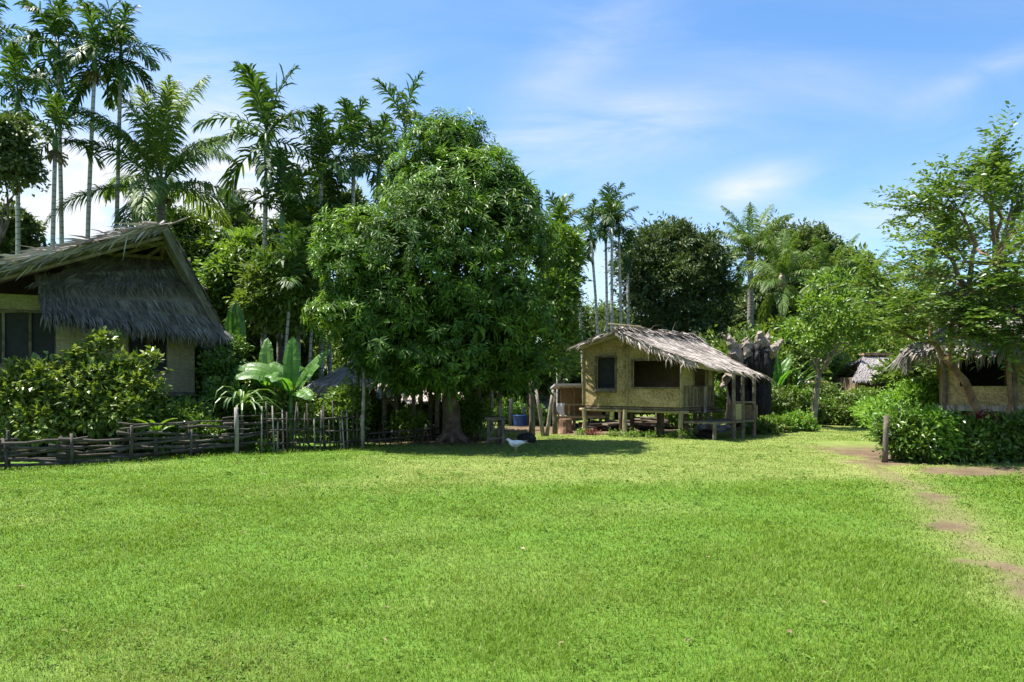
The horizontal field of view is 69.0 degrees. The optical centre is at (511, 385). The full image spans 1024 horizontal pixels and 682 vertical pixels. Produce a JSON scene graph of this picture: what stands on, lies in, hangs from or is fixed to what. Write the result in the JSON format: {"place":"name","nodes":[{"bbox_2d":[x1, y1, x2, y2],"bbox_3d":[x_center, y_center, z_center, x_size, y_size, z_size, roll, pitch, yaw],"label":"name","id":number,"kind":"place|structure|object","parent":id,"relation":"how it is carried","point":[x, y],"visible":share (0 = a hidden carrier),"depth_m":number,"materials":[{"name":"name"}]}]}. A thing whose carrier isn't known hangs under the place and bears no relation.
{"place":"outdoors","nodes":[
{"label":"outdoors","id":0,"kind":"place"},
{"bbox_2d":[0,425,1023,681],"bbox_3d":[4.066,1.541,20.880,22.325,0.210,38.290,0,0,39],"label":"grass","id":1,"kind":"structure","parent":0,"point":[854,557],"depth_m":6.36,"materials":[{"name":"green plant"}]},
{"bbox_2d":[0,410,1023,681],"bbox_3d":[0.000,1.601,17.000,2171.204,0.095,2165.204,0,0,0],"label":"ground","id":2,"kind":"structure","parent":0,"point":[870,458],"depth_m":7.13,"materials":[{"name":"green plant"}]},
{"bbox_2d":[0,0,41,70],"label":"areca palm","id":3,"kind":"object","parent":2,"relation":"on","point":[9,31],"visible":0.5,"depth_m":30.24,"materials":[{"name":"green plant"}]},
{"bbox_2d":[0,103,51,245],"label":"round leaf tree","id":4,"kind":"object","parent":2,"relation":"on","point":[19,157],"visible":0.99,"depth_m":23.85,"materials":[{"name":"green plant"}]},
{"bbox_2d":[0,197,56,258],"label":"leafy tree","id":5,"kind":"object","parent":2,"relation":"on","point":[30,226],"visible":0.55,"depth_m":29.56,"materials":[{"name":"green plant"}]},
{"bbox_2d":[0,39,74,423],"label":"areca palm","id":6,"kind":"object","parent":2,"relation":"on","point":[15,66],"visible":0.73,"depth_m":27.80,"materials":[{"name":"green plant"}]},
{"bbox_2d":[0,351,92,457],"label":"leafy shrub","id":7,"kind":"object","parent":2,"relation":"on","point":[25,381],"visible":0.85,"depth_m":16.07,"materials":[{"name":"green plant"}]},
{"bbox_2d":[10,76,105,246],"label":"areca palm","id":8,"kind":"object","parent":2,"relation":"on","point":[56,101],"visible":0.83,"depth_m":26.94,"materials":[{"name":"green plant"}]},
{"bbox_2d":[3,0,112,242],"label":"areca palm","id":9,"kind":"object","parent":2,"relation":"on","point":[57,32],"visible":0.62,"depth_m":28.68,"materials":[{"name":"green plant"}]},
{"bbox_2d":[41,0,153,421],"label":"areca palm","id":10,"kind":"object","parent":2,"relation":"on","point":[94,42],"visible":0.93,"depth_m":28.43,"materials":[{"name":"green plant"}]},
{"bbox_2d":[28,325,173,456],"bbox_3d":[-9.001,0.152,16.682,2.858,3.018,2.055,0,0,0],"label":"leafy shrub","id":11,"kind":"object","parent":2,"relation":"on","point":[118,389],"visible":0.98,"depth_m":16.43,"materials":[{"name":"green plant"}]},
{"bbox_2d":[65,0,171,229],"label":"areca palm","id":12,"kind":"object","parent":2,"relation":"on","point":[122,27],"visible":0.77,"depth_m":29.33,"materials":[{"name":"green plant"}]},
{"bbox_2d":[0,217,240,446],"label":"thatched house","id":13,"kind":"structure","parent":2,"relation":"on","point":[141,286],"depth_m":18.59,"materials":[{"name":"grey wood"}]},
{"bbox_2d":[0,309,57,365],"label":"screened window","id":14,"kind":"structure","parent":13,"relation":"in","point":[22,334],"depth_m":18.48,"materials":[{"name":"black"}]},
{"bbox_2d":[127,335,169,372],"bbox_3d":[-9.625,-0.827,19.701,1.036,0.991,0.135,0,0,-27],"label":"screened window","id":15,"kind":"structure","parent":13,"relation":"in","point":[140,343],"depth_m":19.78,"materials":[{"name":"black"}]},
{"bbox_2d":[0,407,285,468],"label":"log fence","id":16,"kind":"object","parent":2,"relation":"on","point":[7,458],"visible":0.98,"depth_m":15.39,"materials":[{"name":"brown wood"}]},
{"bbox_2d":[46,74,254,234],"bbox_3d":[-13.985,-5.701,29.873,7.445,14.603,8.277,0,0,0],"label":"coconut palm","id":17,"kind":"object","parent":2,"relation":"on","point":[151,150],"visible":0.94,"depth_m":29.17,"materials":[{"name":"green plant"}]},
{"bbox_2d":[139,393,221,454],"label":"leafy shrub","id":18,"kind":"object","parent":2,"relation":"on","point":[184,410],"visible":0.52,"depth_m":17.07,"materials":[{"name":"green plant"}]},
{"bbox_2d":[150,199,230,277],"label":"leafy tree","id":19,"kind":"object","parent":2,"relation":"on","point":[190,230],"visible":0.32,"depth_m":32.79,"materials":[{"name":"green plant"}]},
{"bbox_2d":[152,415,233,454],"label":"leafy shrub","id":20,"kind":"object","parent":2,"relation":"on","point":[210,431],"visible":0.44,"depth_m":16.94,"materials":[{"name":"green plant"}]},
{"bbox_2d":[154,332,256,416],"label":"undergrowth bush","id":21,"kind":"object","parent":2,"relation":"on","point":[199,378],"visible":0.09,"depth_m":24.45,"materials":[{"name":"green plant"}]},
{"bbox_2d":[189,330,268,448],"bbox_3d":[-7.318,0.068,19.041,1.834,3.187,3.273,0,0,-31],"label":"leafy shrub","id":22,"kind":"object","parent":2,"relation":"on","point":[220,362],"visible":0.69,"depth_m":18.90,"materials":[{"name":"green plant"}]},
{"bbox_2d":[188,222,277,364],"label":"leafy tree","id":23,"kind":"object","parent":2,"relation":"on","point":[219,283],"visible":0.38,"depth_m":25.25,"materials":[{"name":"green plant"}]},
{"bbox_2d":[224,302,245,442],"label":"banana plant","id":24,"kind":"object","parent":2,"relation":"on","point":[234,320],"visible":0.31,"depth_m":20.49,"materials":[{"name":"green plant"}]},
{"bbox_2d":[211,188,262,243],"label":"leafy tree","id":25,"kind":"object","parent":2,"relation":"on","point":[238,222],"visible":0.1,"depth_m":35.62,"materials":[{"name":"green plant"}]},
{"bbox_2d":[199,386,284,450],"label":"pandanus plant","id":26,"kind":"object","parent":2,"relation":"on","point":[240,400],"visible":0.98,"depth_m":17.77,"materials":[{"name":"green plant"}]},
{"bbox_2d":[192,60,322,398],"bbox_3d":[-8.122,-4.483,24.507,4.176,12.167,3.854,0,0,36],"label":"areca palm","id":27,"kind":"object","parent":2,"relation":"on","point":[261,104],"visible":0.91,"depth_m":24.30,"materials":[{"name":"green plant"}]},
{"bbox_2d":[223,338,304,438],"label":"banana plant","id":28,"kind":"object","parent":2,"relation":"on","point":[267,352],"visible":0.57,"depth_m":19.31,"materials":[{"name":"green plant"}]},
{"bbox_2d":[222,240,326,433],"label":"leafy tree","id":29,"kind":"object","parent":2,"relation":"on","point":[270,310],"visible":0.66,"depth_m":21.91,"materials":[{"name":"green plant"}]},
{"bbox_2d":[234,221,322,440],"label":"areca palm","id":30,"kind":"object","parent":2,"relation":"on","point":[294,248],"visible":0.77,"depth_m":21.41,"materials":[{"name":"green plant"}]},
{"bbox_2d":[229,356,331,447],"bbox_3d":[-6.002,0.439,19.163,2.956,2.453,2.094,0,0,0],"label":"leafy shrub","id":31,"kind":"object","parent":2,"relation":"on","point":[314,411],"visible":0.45,"depth_m":18.89,"materials":[{"name":"green plant"}]},
{"bbox_2d":[234,337,331,448],"bbox_3d":[-5.763,0.201,18.508,2.339,2.899,1.354,0,0,0],"label":"banana plant","id":32,"kind":"object","parent":2,"relation":"on","point":[288,370],"visible":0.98,"depth_m":18.80,"materials":[{"name":"green plant"}]},
{"bbox_2d":[223,319,344,412],"bbox_3d":[-8.869,-0.429,26.854,6.585,4.324,4.911,0,0,-39],"label":"undergrowth bush","id":33,"kind":"object","parent":2,"relation":"on","point":[256,352],"visible":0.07,"depth_m":26.21,"materials":[{"name":"green plant"}]},
{"bbox_2d":[229,145,342,362],"bbox_3d":[-7.214,-2.993,23.955,3.529,9.187,2.989,0,0,-23],"label":"areca palm","id":34,"kind":"object","parent":2,"relation":"on","point":[283,192],"visible":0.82,"depth_m":23.84,"materials":[{"name":"green plant"}]},
{"bbox_2d":[254,180,331,432],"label":"areca palm","id":35,"kind":"object","parent":2,"relation":"on","point":[290,220],"visible":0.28,"depth_m":24.87,"materials":[{"name":"green plant"}]},
{"bbox_2d":[259,208,337,437],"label":"areca palm","id":36,"kind":"object","parent":2,"relation":"on","point":[301,228],"visible":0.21,"depth_m":22.11,"materials":[{"name":"green plant"}]},
{"bbox_2d":[236,179,376,402],"bbox_3d":[-7.021,-3.011,26.825,3.782,9.436,6.197,0,0,24],"label":"leafy tree","id":37,"kind":"object","parent":2,"relation":"on","point":[346,195],"visible":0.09,"depth_m":26.50,"materials":[{"name":"green plant"}]},
{"bbox_2d":[260,400,366,452],"bbox_3d":[-4.817,1.013,18.292,2.795,1.278,0.241,0,0,-41],"label":"stake fence","id":38,"kind":"object","parent":2,"relation":"on","point":[321,419],"visible":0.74,"depth_m":18.13,"materials":[{"name":"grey wood"}]},
{"bbox_2d":[275,150,369,392],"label":"areca palm","id":39,"kind":"object","parent":2,"relation":"on","point":[329,186],"visible":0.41,"depth_m":26.77,"materials":[{"name":"green plant"}]},
{"bbox_2d":[283,103,368,406],"bbox_3d":[-6.481,-4.088,26.010,3.284,11.377,3.214,0,0,32],"label":"areca palm","id":40,"kind":"object","parent":2,"relation":"on","point":[322,147],"visible":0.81,"depth_m":25.72,"materials":[{"name":"green plant"}]},
{"bbox_2d":[317,375,372,446],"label":"leafy shrub","id":41,"kind":"object","parent":2,"relation":"on","point":[349,399],"visible":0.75,"depth_m":19.38,"materials":[{"name":"green plant"}]},
{"bbox_2d":[309,94,398,360],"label":"areca palm","id":42,"kind":"object","parent":2,"relation":"on","point":[354,140],"visible":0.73,"depth_m":26.73,"materials":[{"name":"green plant"}]},
{"bbox_2d":[360,368,365,447],"bbox_3d":[-3.797,0.627,18.999,0.131,2.150,0.109,0,0,-25],"label":"bamboo pole","id":43,"kind":"object","parent":2,"relation":"on","point":[362,427],"visible":0.77,"depth_m":18.97,"materials":[{"name":"grey plant"}]},
{"bbox_2d":[336,111,416,404],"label":"areca palm","id":44,"kind":"object","parent":2,"relation":"on","point":[383,153],"visible":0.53,"depth_m":27.34,"materials":[{"name":"green plant"}]},
{"bbox_2d":[365,391,393,435],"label":"leafy shrub","id":45,"kind":"object","parent":2,"relation":"on","point":[376,419],"visible":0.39,"depth_m":23.42,"materials":[{"name":"green plant"}]},
{"bbox_2d":[360,71,437,410],"bbox_3d":[-4.494,-5.621,31.096,3.923,14.443,3.386,0,0,0],"label":"areca palm","id":46,"kind":"object","parent":2,"relation":"on","point":[407,114],"visible":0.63,"depth_m":30.72,"materials":[{"name":"green plant"}]},
{"bbox_2d":[305,360,493,437],"bbox_3d":[-3.504,0.271,23.962,6.802,2.872,7.080,0,0,0],"label":"open shelter","id":47,"kind":"object","parent":2,"relation":"on","point":[325,382],"visible":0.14,"depth_m":22.90,"materials":[{"name":"grey plant"}]},
{"bbox_2d":[367,424,442,444],"bbox_3d":[-2.888,1.347,20.612,0.172,0.615,2.799,0,0,42],"label":"picket fence","id":48,"kind":"object","parent":2,"relation":"on","point":[408,436],"visible":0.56,"depth_m":20.50,"materials":[{"name":"brown wood"}]},
{"bbox_2d":[381,404,432,440],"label":"leafy shrub","id":49,"kind":"object","parent":2,"relation":"on","point":[409,420],"visible":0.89,"depth_m":21.40,"materials":[{"name":"green plant"}]},
{"bbox_2d":[299,107,570,442],"bbox_3d":[-1.884,-2.865,19.618,6.964,9.170,6.067,0,0,0],"label":"mango tree","id":50,"kind":"object","parent":2,"relation":"on","point":[453,334],"visible":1,"depth_m":18.42,"materials":[{"name":"green plant"}]},
{"bbox_2d":[458,393,497,439],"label":"leafy shrub","id":51,"kind":"object","parent":2,"relation":"on","point":[474,413],"visible":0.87,"depth_m":21.91,"materials":[{"name":"green plant"}]},
{"bbox_2d":[465,282,571,407],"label":"forest tree","id":52,"kind":"object","parent":2,"relation":"on","point":[549,385],"visible":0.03,"depth_m":34.25,"materials":[{"name":"green plant"}]},
{"bbox_2d":[496,401,546,424],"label":"garden bush","id":53,"kind":"object","parent":2,"relation":"on","point":[517,409],"visible":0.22,"depth_m":30.79,"materials":[{"name":"green plant"}]},
{"bbox_2d":[534,354,581,396],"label":"undergrowth bush","id":54,"kind":"object","parent":2,"relation":"on","point":[574,379],"visible":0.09,"depth_m":35.93,"materials":[{"name":"green plant"}]},
{"bbox_2d":[527,218,592,418],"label":"leafy tree","id":55,"kind":"object","parent":2,"relation":"on","point":[567,301],"visible":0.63,"depth_m":29.00,"materials":[{"name":"green plant"}]},
{"bbox_2d":[543,189,597,402],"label":"areca palm","id":56,"kind":"object","parent":2,"relation":"on","point":[560,208],"visible":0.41,"depth_m":30.84,"materials":[{"name":"green plant"}]},
{"bbox_2d":[537,297,604,341],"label":"forest tree","id":57,"kind":"object","parent":2,"relation":"on","point":[591,329],"visible":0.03,"depth_m":42.91,"materials":[{"name":"green plant"}]},
{"bbox_2d":[550,384,604,429],"bbox_3d":[2.413,0.819,27.950,2.109,1.761,3.303,0,0,0],"label":"bamboo shelter","id":58,"kind":"object","parent":2,"relation":"on","point":[571,396],"visible":0.48,"depth_m":27.60,"materials":[{"name":"wood"}]},
{"bbox_2d":[574,198,617,419],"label":"areca palm","id":59,"kind":"object","parent":2,"relation":"on","point":[589,220],"visible":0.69,"depth_m":34.45,"materials":[{"name":"green plant"}]},
{"bbox_2d":[576,419,629,430],"bbox_3d":[3.249,1.428,26.535,1.894,0.410,1.322,0,0,-10],"label":"firewood pile","id":60,"kind":"object","parent":2,"relation":"on","point":[606,424],"visible":0.8,"depth_m":26.17,"materials":[{"name":"brown wood"}]},
{"bbox_2d":[588,203,625,418],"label":"areca palm","id":61,"kind":"object","parent":2,"relation":"on","point":[606,236],"visible":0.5,"depth_m":34.95,"materials":[{"name":"green plant"}]},
{"bbox_2d":[585,181,638,419],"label":"areca palm","id":62,"kind":"object","parent":2,"relation":"on","point":[611,198],"visible":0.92,"depth_m":33.93,"materials":[{"name":"green plant"}]},
{"bbox_2d":[581,299,646,339],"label":"forest tree","id":63,"kind":"object","parent":2,"relation":"on","point":[601,308],"visible":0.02,"depth_m":45.45,"materials":[{"name":"green plant"}]},
{"bbox_2d":[595,196,638,327],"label":"areca palm","id":64,"kind":"object","parent":2,"relation":"on","point":[617,230],"visible":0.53,"depth_m":34.94,"materials":[{"name":"green plant"}]},
{"bbox_2d":[603,225,647,418],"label":"areca palm","id":65,"kind":"object","parent":2,"relation":"on","point":[626,247],"visible":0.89,"depth_m":35.39,"materials":[{"name":"green plant"}]},
{"bbox_2d":[565,322,784,439],"bbox_3d":[5.037,-0.213,24.278,5.417,3.844,6.145,0,0,-40],"label":"stilt hut","id":66,"kind":"object","parent":2,"relation":"on","point":[637,369],"visible":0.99,"depth_m":23.39,"materials":[{"name":"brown wood"}]},
{"bbox_2d":[593,356,616,392],"bbox_3d":[2.999,-0.354,23.957,0.904,1.179,0.100,0,0,45],"label":"window frame","id":67,"kind":"structure","parent":66,"relation":"in","point":[597,390],"depth_m":23.94,"materials":[{"name":"brown wood"}]},
{"bbox_2d":[599,211,754,344],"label":"broadleaf tree","id":68,"kind":"object","parent":2,"relation":"on","point":[679,278],"visible":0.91,"depth_m":36.13,"materials":[{"name":"green plant"}]},
{"bbox_2d":[689,380,726,424],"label":"garden bush","id":69,"kind":"object","parent":2,"relation":"on","point":[720,402],"visible":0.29,"depth_m":28.77,"materials":[{"name":"green plant"}]},
{"bbox_2d":[694,321,803,417],"bbox_3d":[10.179,-0.541,33.152,5.184,4.565,6.951,0,0,-36],"label":"undergrowth bush","id":70,"kind":"object","parent":2,"relation":"on","point":[750,334],"visible":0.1,"depth_m":31.82,"materials":[{"name":"green plant"}]},
{"bbox_2d":[719,331,783,426],"bbox_3d":[8.415,-0.147,26.411,2.278,3.543,1.209,0,0,0],"label":"burnt stump","id":71,"kind":"object","parent":2,"relation":"on","point":[759,354],"visible":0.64,"depth_m":26.11,"materials":[{"name":"grey wood"}]},
{"bbox_2d":[711,202,806,328],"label":"coconut palm","id":72,"kind":"object","parent":2,"relation":"on","point":[746,240],"visible":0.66,"depth_m":41.70,"materials":[{"name":"green plant"}]},
{"bbox_2d":[738,417,785,434],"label":"garden bush","id":73,"kind":"object","parent":2,"relation":"on","point":[763,426],"visible":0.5,"depth_m":23.93,"materials":[{"name":"green plant"}]},
{"bbox_2d":[745,412,802,432],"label":"garden bush","id":74,"kind":"object","parent":2,"relation":"on","point":[784,420],"visible":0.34,"depth_m":24.79,"materials":[{"name":"green plant"}]},
{"bbox_2d":[730,229,832,328],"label":"coconut palm","id":75,"kind":"object","parent":2,"relation":"on","point":[784,261],"visible":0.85,"depth_m":35.82,"materials":[{"name":"green plant"}]},
{"bbox_2d":[771,356,796,398],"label":"banana plant","id":76,"kind":"object","parent":2,"relation":"on","point":[780,375],"visible":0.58,"depth_m":29.01,"materials":[{"name":"green plant"}]},
{"bbox_2d":[771,384,799,416],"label":"garden bush","id":77,"kind":"object","parent":2,"relation":"on","point":[780,404],"visible":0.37,"depth_m":27.78,"materials":[{"name":"green plant"}]},
{"bbox_2d":[735,209,848,326],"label":"knobbly tree","id":78,"kind":"object","parent":2,"relation":"on","point":[807,231],"visible":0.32,"depth_m":48.82,"materials":[{"name":"green plant"}]},
{"bbox_2d":[730,312,853,383],"bbox_3d":[13.192,-0.879,35.889,8.049,5.285,6.003,0,0,-57],"label":"undergrowth bush","id":79,"kind":"object","parent":2,"relation":"on","point":[800,361],"visible":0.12,"depth_m":34.66,"materials":[{"name":"green plant"}]},
{"bbox_2d":[770,406,821,431],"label":"garden bush","id":80,"kind":"object","parent":2,"relation":"on","point":[805,422],"visible":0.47,"depth_m":25.28,"materials":[{"name":"green plant"}]},
{"bbox_2d":[785,360,830,388],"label":"agave plant","id":81,"kind":"object","parent":2,"relation":"on","point":[797,376],"visible":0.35,"depth_m":30.72,"materials":[{"name":"green plant"}]},
{"bbox_2d":[788,390,828,425],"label":"garden bush","id":82,"kind":"object","parent":2,"relation":"on","point":[801,401],"visible":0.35,"depth_m":28.25,"materials":[{"name":"green plant"}]},
{"bbox_2d":[801,376,842,411],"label":"garden bush","id":83,"kind":"object","parent":2,"relation":"on","point":[824,386],"visible":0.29,"depth_m":31.81,"materials":[{"name":"green plant"}]},
{"bbox_2d":[789,233,870,319],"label":"coconut palm","id":84,"kind":"object","parent":2,"relation":"on","point":[825,259],"visible":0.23,"depth_m":46.41,"materials":[{"name":"green plant"}]},
{"bbox_2d":[817,392,852,424],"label":"garden bush","id":85,"kind":"object","parent":2,"relation":"on","point":[829,419],"visible":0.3,"depth_m":29.79,"materials":[{"name":"green plant"}]},
{"bbox_2d":[827,389,873,425],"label":"garden bush","id":86,"kind":"object","parent":2,"relation":"on","point":[842,409],"visible":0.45,"depth_m":29.31,"materials":[{"name":"green plant"}]},
{"bbox_2d":[770,263,931,425],"bbox_3d":[12.120,-1.390,27.167,5.422,6.198,3.280,0,0,16],"label":"slender tree","id":87,"kind":"object","parent":2,"relation":"on","point":[810,337],"visible":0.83,"depth_m":26.97,"materials":[{"name":"green plant"}]},
{"bbox_2d":[821,324,883,366],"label":"undergrowth bush","id":88,"kind":"object","parent":2,"relation":"on","point":[847,350],"visible":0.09,"depth_m":37.36,"materials":[{"name":"green plant"}]},
{"bbox_2d":[811,238,895,316],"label":"knobbly tree","id":89,"kind":"object","parent":2,"relation":"on","point":[865,246],"visible":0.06,"depth_m":50.76,"materials":[{"name":"green plant"}]},
{"bbox_2d":[827,353,893,394],"bbox_3d":[17.504,0.105,34.635,6.551,3.189,6.142,0,0,0],"label":"thatched hut","id":90,"kind":"object","parent":2,"relation":"on","point":[859,375],"visible":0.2,"depth_m":33.62,"materials":[{"name":"grey wood"}]},
{"bbox_2d":[818,248,909,327],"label":"coconut palm","id":91,"kind":"object","parent":2,"relation":"on","point":[863,275],"visible":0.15,"depth_m":44.69,"materials":[{"name":"green plant"}]},
{"bbox_2d":[881,415,888,462],"bbox_3d":[7.760,1.161,15.500,0.141,1.086,0.134,0,0,-22],"label":"gate post","id":92,"kind":"object","parent":2,"relation":"on","point":[885,440],"visible":0.83,"depth_m":15.46,"materials":[{"name":"grey wood"}]},
{"bbox_2d":[847,372,938,441],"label":"feathery bush","id":93,"kind":"object","parent":2,"relation":"on","point":[917,390],"visible":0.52,"depth_m":21.41,"materials":[{"name":"green plant"}]},
{"bbox_2d":[863,323,934,355],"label":"undergrowth bush","id":94,"kind":"object","parent":2,"relation":"on","point":[888,345],"visible":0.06,"depth_m":38.94,"materials":[{"name":"green plant"}]},
{"bbox_2d":[860,405,944,462],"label":"hedge shrub","id":95,"kind":"object","parent":2,"relation":"on","point":[900,424],"visible":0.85,"depth_m":15.56,"materials":[{"name":"green plant"}]},
{"bbox_2d":[831,101,1023,417],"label":"spreading tree","id":96,"kind":"object","parent":2,"relation":"on","point":[998,181],"visible":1,"depth_m":16.17,"materials":[{"name":"green plant"}]},
{"bbox_2d":[886,249,968,306],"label":"coconut palm","id":97,"kind":"object","parent":2,"relation":"on","point":[950,270],"visible":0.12,"depth_m":49.62,"materials":[{"name":"green plant"}]},
{"bbox_2d":[894,432,963,463],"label":"hedge shrub","id":98,"kind":"object","parent":2,"relation":"on","point":[941,460],"visible":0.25,"depth_m":15.36,"materials":[{"name":"green plant"}]},
{"bbox_2d":[867,328,1002,416],"bbox_3d":[17.666,-0.429,30.137,4.911,4.324,6.585,0,0,-33],"label":"undergrowth bush","id":99,"kind":"object","parent":2,"relation":"on","point":[886,377],"visible":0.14,"depth_m":30.62,"materials":[{"name":"green plant"}]},
{"bbox_2d":[900,401,972,463],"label":"hedge shrub","id":100,"kind":"object","parent":2,"relation":"on","point":[927,412],"visible":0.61,"depth_m":15.46,"materials":[{"name":"green plant"}]},
{"bbox_2d":[881,294,1023,414],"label":"bamboo house","id":101,"kind":"structure","parent":2,"relation":"on","point":[989,387],"depth_m":18.46,"materials":[{"name":"beige wicker"}]},
{"bbox_2d":[931,404,1009,464],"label":"hedge shrub","id":102,"kind":"object","parent":2,"relation":"on","point":[971,453],"visible":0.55,"depth_m":15.41,"materials":[{"name":"green plant"}]},
{"bbox_2d":[963,412,1021,463],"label":"hedge shrub","id":103,"kind":"object","parent":2,"relation":"on","point":[1001,445],"visible":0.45,"depth_m":15.43,"materials":[{"name":"green plant"}]},
{"bbox_2d":[984,407,1023,461],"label":"hedge shrub","id":104,"kind":"object","parent":2,"relation":"on","point":[1012,420],"visible":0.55,"depth_m":15.54,"materials":[{"name":"green plant"}]},
{"bbox_2d":[0,0,1023,343],"label":"sky","id":105,"kind":"structure","parent":0,"point":[802,108],"materials":[{"name":"blue"}]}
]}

